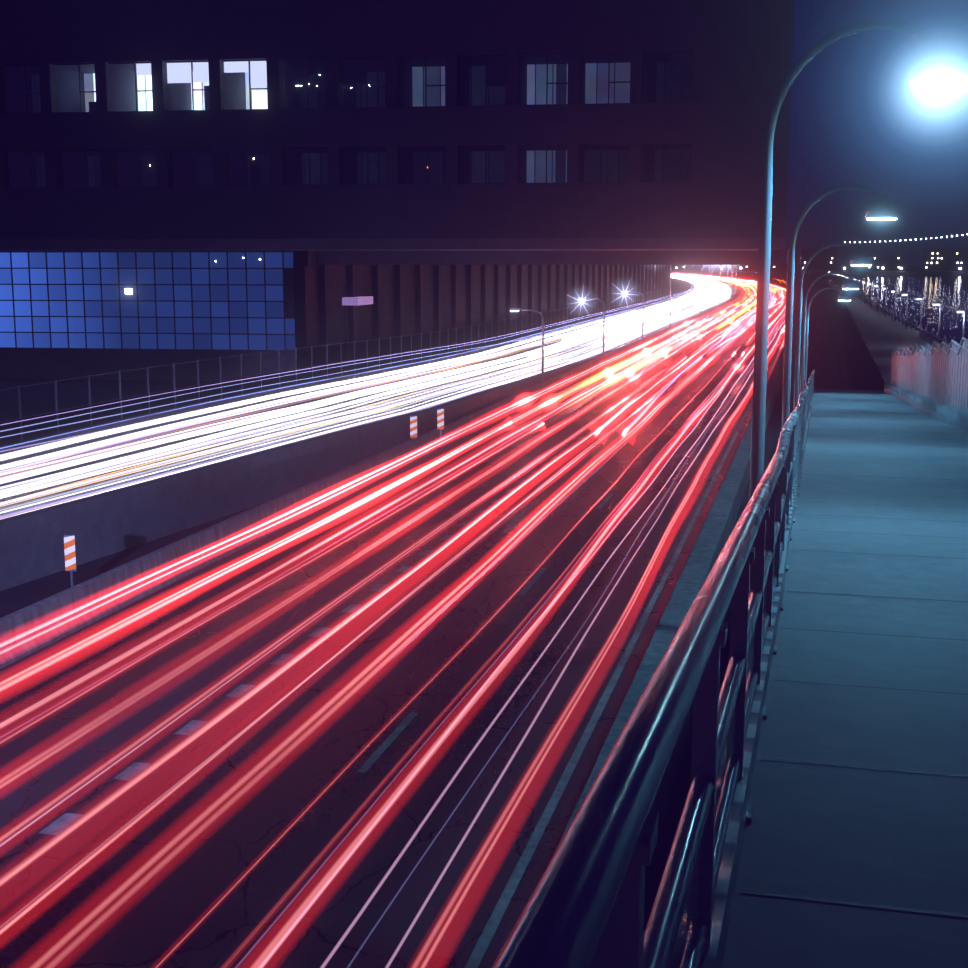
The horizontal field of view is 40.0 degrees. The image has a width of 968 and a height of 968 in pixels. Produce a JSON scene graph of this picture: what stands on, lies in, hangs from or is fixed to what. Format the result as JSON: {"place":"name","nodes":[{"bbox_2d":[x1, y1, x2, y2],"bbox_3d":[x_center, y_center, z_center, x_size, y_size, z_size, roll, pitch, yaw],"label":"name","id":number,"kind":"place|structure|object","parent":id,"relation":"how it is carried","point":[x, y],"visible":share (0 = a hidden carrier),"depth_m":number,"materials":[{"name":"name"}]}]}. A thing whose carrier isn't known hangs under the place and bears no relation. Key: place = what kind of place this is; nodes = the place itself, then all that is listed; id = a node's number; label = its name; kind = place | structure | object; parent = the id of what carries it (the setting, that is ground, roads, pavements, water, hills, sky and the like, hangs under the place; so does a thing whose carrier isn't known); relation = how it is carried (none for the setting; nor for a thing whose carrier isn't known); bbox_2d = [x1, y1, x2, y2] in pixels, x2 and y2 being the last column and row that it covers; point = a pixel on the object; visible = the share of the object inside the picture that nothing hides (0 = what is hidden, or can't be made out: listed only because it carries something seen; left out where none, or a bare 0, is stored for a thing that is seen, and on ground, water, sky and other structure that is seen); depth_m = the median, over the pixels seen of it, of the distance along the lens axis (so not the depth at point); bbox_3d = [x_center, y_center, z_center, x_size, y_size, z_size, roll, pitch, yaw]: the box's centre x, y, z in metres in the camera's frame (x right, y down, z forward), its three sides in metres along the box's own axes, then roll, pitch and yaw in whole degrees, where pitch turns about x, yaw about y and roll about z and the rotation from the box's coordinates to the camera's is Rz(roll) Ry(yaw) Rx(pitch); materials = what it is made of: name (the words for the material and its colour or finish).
{"place":"outdoors","nodes":[
{"label":"outdoors","id":0,"kind":"place"},
{"bbox_2d":[0,277,733,519],"bbox_3d":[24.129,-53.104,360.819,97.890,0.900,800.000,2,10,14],"label":"road","id":1,"kind":"structure","parent":0,"point":[62,480],"depth_m":62.87,"materials":[{"name":"grey asphalt"}]},
{"bbox_2d":[89,52,692,111],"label":"building furniture","id":2,"kind":"object","parent":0,"point":[361,72],"depth_m":73.64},
{"bbox_2d":[0,275,785,967],"bbox_3d":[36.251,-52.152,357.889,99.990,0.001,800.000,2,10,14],"label":"road","id":3,"kind":"structure","parent":0,"point":[262,823],"depth_m":25.13,"materials":[{"name":"grey asphalt"}]},
{"bbox_2d":[0,290,739,686],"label":"road edge line","id":4,"kind":"object","parent":3,"relation":"on","point":[270,546],"visible":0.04,"depth_m":36.83,"materials":[{"name":"paint"}]},
{"bbox_2d":[39,279,783,967],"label":"road markings","id":5,"kind":"object","parent":3,"relation":"on","point":[129,773],"depth_m":23.83,"materials":[{"name":"white paint"}]},
{"bbox_2d":[553,274,804,854],"bbox_3d":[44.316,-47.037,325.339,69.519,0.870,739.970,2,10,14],"label":"curb","id":6,"kind":"structure","parent":3,"relation":"on","point":[714,533],"depth_m":32.98,"materials":[{"name":"concrete"}]},
{"bbox_2d":[0,262,884,967],"bbox_3d":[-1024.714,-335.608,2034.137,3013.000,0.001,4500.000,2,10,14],"label":"ground","id":7,"kind":"structure","parent":0,"point":[840,356],"depth_m":87.41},
{"bbox_2d":[0,504,260,617],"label":"median curb","id":8,"kind":"object","parent":7,"relation":"on","point":[16,598],"depth_m":35.29,"materials":[{"name":"grey concrete"}]},
{"bbox_2d":[64,535,76,586],"bbox_3d":[-10.350,1.971,33.325,0.308,1.424,0.050,2,10,14],"label":"traffic marker","id":9,"kind":"object","parent":8,"relation":"on","point":[70,553],"visible":0.9,"depth_m":33.27,"materials":[{"name":"orange"}]},
{"bbox_2d":[0,251,294,380],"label":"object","id":10,"kind":"object","parent":7,"relation":"on","point":[44,363],"visible":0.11,"depth_m":92.29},
{"bbox_2d":[0,252,294,349],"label":"glass panels","id":11,"kind":"object","parent":10,"relation":"attached to","point":[163,292],"visible":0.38,"depth_m":91.53,"materials":[{"name":"blue glass"}]},
{"bbox_2d":[0,252,294,350],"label":"pavilion mullions","id":12,"kind":"object","parent":10,"relation":"attached to","point":[288,290],"visible":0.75,"depth_m":91.37,"materials":[{"name":"black metal"}]},
{"bbox_2d":[125,257,260,293],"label":"pavilion interior lights","id":13,"kind":"object","parent":10,"relation":"in","point":[128,290],"visible":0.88,"depth_m":91.56},
{"bbox_2d":[0,350,612,590],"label":"retaining wall","id":14,"kind":"structure","parent":7,"relation":"on","point":[101,525],"depth_m":41.40,"materials":[{"name":"concrete"}]},
{"bbox_2d":[0,289,660,440],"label":"fence posts","id":15,"kind":"object","parent":7,"relation":"on","point":[89,392],"visible":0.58,"depth_m":72.75,"materials":[{"name":"grey metal"}]},
{"bbox_2d":[0,296,659,445],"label":"fence screen","id":16,"kind":"object","parent":15,"relation":"attached to","point":[38,426],"visible":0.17,"depth_m":66.15,"materials":[{"name":"grey metal"}]},
{"bbox_2d":[0,278,691,473],"bbox_3d":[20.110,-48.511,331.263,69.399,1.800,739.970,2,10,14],"label":"barrier","id":17,"kind":"object","parent":7,"relation":"on","point":[26,453],"visible":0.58,"depth_m":64.56,"materials":[{"name":"concrete"}]},
{"bbox_2d":[345,306,348,360],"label":"sign post","id":18,"kind":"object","parent":7,"relation":"on","point":[346,333],"depth_m":96.12,"materials":[{"name":"grey metal"}]},
{"bbox_2d":[342,296,372,305],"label":"sign","id":19,"kind":"object","parent":18,"relation":"attached to","point":[361,300],"visible":0.93,"depth_m":95.25,"materials":[{"name":"purple"}]},
{"bbox_2d":[0,275,736,668],"bbox_3d":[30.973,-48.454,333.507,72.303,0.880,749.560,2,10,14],"label":"curb","id":20,"kind":"structure","parent":7,"relation":"on","point":[34,627],"depth_m":38.64,"materials":[{"name":"concrete"}]},
{"bbox_2d":[410,416,416,437],"bbox_3d":[-2.946,-2.151,55.838,0.308,1.424,0.050,2,10,14],"label":"traffic marker","id":21,"kind":"object","parent":20,"relation":"on","point":[413,426],"visible":0.9,"depth_m":55.77,"materials":[{"name":"orange"}]},
{"bbox_2d":[437,409,443,440],"bbox_3d":[-1.899,-2.606,58.527,0.308,1.424,0.050,2,10,14],"label":"traffic marker","id":22,"kind":"object","parent":20,"relation":"on","point":[440,419],"visible":0.88,"depth_m":58.48,"materials":[{"name":"orange"}]},
{"bbox_2d":[510,265,736,381],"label":"median lamp posts","id":23,"kind":"object","parent":20,"relation":"on","point":[542,363],"visible":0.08,"depth_m":103.50,"materials":[{"name":"grey metal"}]},
{"bbox_2d":[293,251,669,368],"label":"stone wall","id":24,"kind":"structure","parent":7,"relation":"on","point":[418,300],"depth_m":117.31,"materials":[{"name":"concrete"}]},
{"bbox_2d":[0,238,784,264],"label":"building soffit slab","id":25,"kind":"structure","parent":24,"relation":"on","point":[547,251],"depth_m":77.11,"materials":[{"name":"grey concrete"}]},
{"bbox_2d":[0,0,794,238],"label":"building facade","id":26,"kind":"structure","parent":25,"relation":"on","point":[742,56],"depth_m":73.64,"materials":[{"name":"grey concrete"}]},
{"bbox_2d":[84,72,267,111],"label":"lit rooms","id":27,"kind":"object","parent":26,"relation":"in","point":[144,82],"depth_m":79.45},
{"bbox_2d":[136,61,266,90],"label":"building blinds","id":28,"kind":"object","parent":26,"relation":"attached to","point":[177,70],"depth_m":75.00,"materials":[{"name":"white fabric"}]},
{"bbox_2d":[0,52,693,186],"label":"building glass","id":29,"kind":"object","parent":26,"relation":"in","point":[352,107],"visible":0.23,"depth_m":74.14,"materials":[{"name":"black glass"}]},
{"bbox_2d":[0,50,693,187],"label":"building mullions","id":30,"kind":"object","parent":26,"relation":"attached to","point":[308,88],"visible":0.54,"depth_m":74.17,"materials":[{"name":"black metal"}]},
{"bbox_2d":[31,62,692,186],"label":"dark building rooms","id":31,"kind":"object","parent":26,"relation":"in","point":[650,86],"depth_m":77.61,"materials":[{"name":"black"}]},
{"bbox_2d":[412,63,629,182],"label":"building rooms dim","id":32,"kind":"object","parent":26,"relation":"attached to","point":[616,72],"depth_m":76.33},
{"bbox_2d":[669,389,813,967],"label":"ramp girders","id":33,"kind":"object","parent":7,"relation":"on","point":[713,955],"visible":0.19,"depth_m":4.68,"materials":[{"name":"grey metal"}]},
{"bbox_2d":[722,389,967,967],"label":"sidewalk","id":34,"kind":"structure","parent":33,"relation":"on","point":[875,836],"depth_m":6.41,"materials":[{"name":"grey concrete"}]},
{"bbox_2d":[492,369,814,967],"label":"ramp railing","id":35,"kind":"object","parent":34,"relation":"on","point":[585,902],"visible":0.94,"depth_m":2.51,"materials":[{"name":"grey metal"}]},
{"bbox_2d":[670,531,780,967],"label":"ramp railing","id":36,"kind":"object","parent":34,"relation":"on","point":[729,766],"visible":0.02,"depth_m":3.91,"materials":[{"name":"grey metal"}]},
{"bbox_2d":[749,19,967,588],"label":"ramp lamp posts","id":37,"kind":"object","parent":34,"relation":"on","point":[944,57],"visible":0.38,"depth_m":13.58,"materials":[{"name":"grey metal"}]},
{"bbox_2d":[839,80,967,300],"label":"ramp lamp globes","id":38,"kind":"object","parent":37,"relation":"attached to","point":[940,84],"depth_m":12.85,"materials":[{"name":"white glass"}]},
{"bbox_2d":[782,249,800,410],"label":"building columns","id":39,"kind":"structure","parent":7,"relation":"on","point":[796,278],"depth_m":73.25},
{"bbox_2d":[825,280,942,384],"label":"path","id":40,"kind":"structure","parent":7,"relation":"on","point":[882,335],"depth_m":129.88,"materials":[{"name":"grey concrete"}]},
{"bbox_2d":[828,271,965,347],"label":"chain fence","id":41,"kind":"object","parent":40,"relation":"on","point":[877,305],"visible":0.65,"depth_m":155.18,"materials":[{"name":"grey metal"}]},
{"bbox_2d":[670,248,967,275],"bbox_3d":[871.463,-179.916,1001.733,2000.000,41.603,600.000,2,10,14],"label":"distant buildings","id":42,"kind":"structure","parent":0,"point":[947,264],"depth_m":911.34,"materials":[{"name":"black"}]},
{"bbox_2d":[683,253,957,267],"bbox_3d":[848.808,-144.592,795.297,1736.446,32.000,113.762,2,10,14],"label":"distant lights","id":43,"kind":"object","parent":42,"relation":"on","point":[869,267],"visible":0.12,"depth_m":898.47},
{"bbox_2d":[844,234,967,242],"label":"string lights","id":44,"kind":"object","parent":42,"relation":"on","point":[900,240],"visible":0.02,"depth_m":1130.70},
{"bbox_2d":[781,0,967,262],"label":"sky","id":45,"kind":"structure","parent":0,"point":[856,117],"materials":[{"name":"blue"}]},
{"bbox_2d":[837,263,967,344],"bbox_3d":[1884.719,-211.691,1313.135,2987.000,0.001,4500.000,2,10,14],"label":"river water","id":46,"kind":"structure","parent":0,"point":[949,293],"depth_m":351.17,"materials":[{"name":"black liquid"}]},
{"bbox_2d":[884,337,967,431],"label":"fence","id":47,"kind":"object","parent":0,"point":[931,379],"depth_m":43.50,"materials":[{"name":"grey metal"}]}
]}

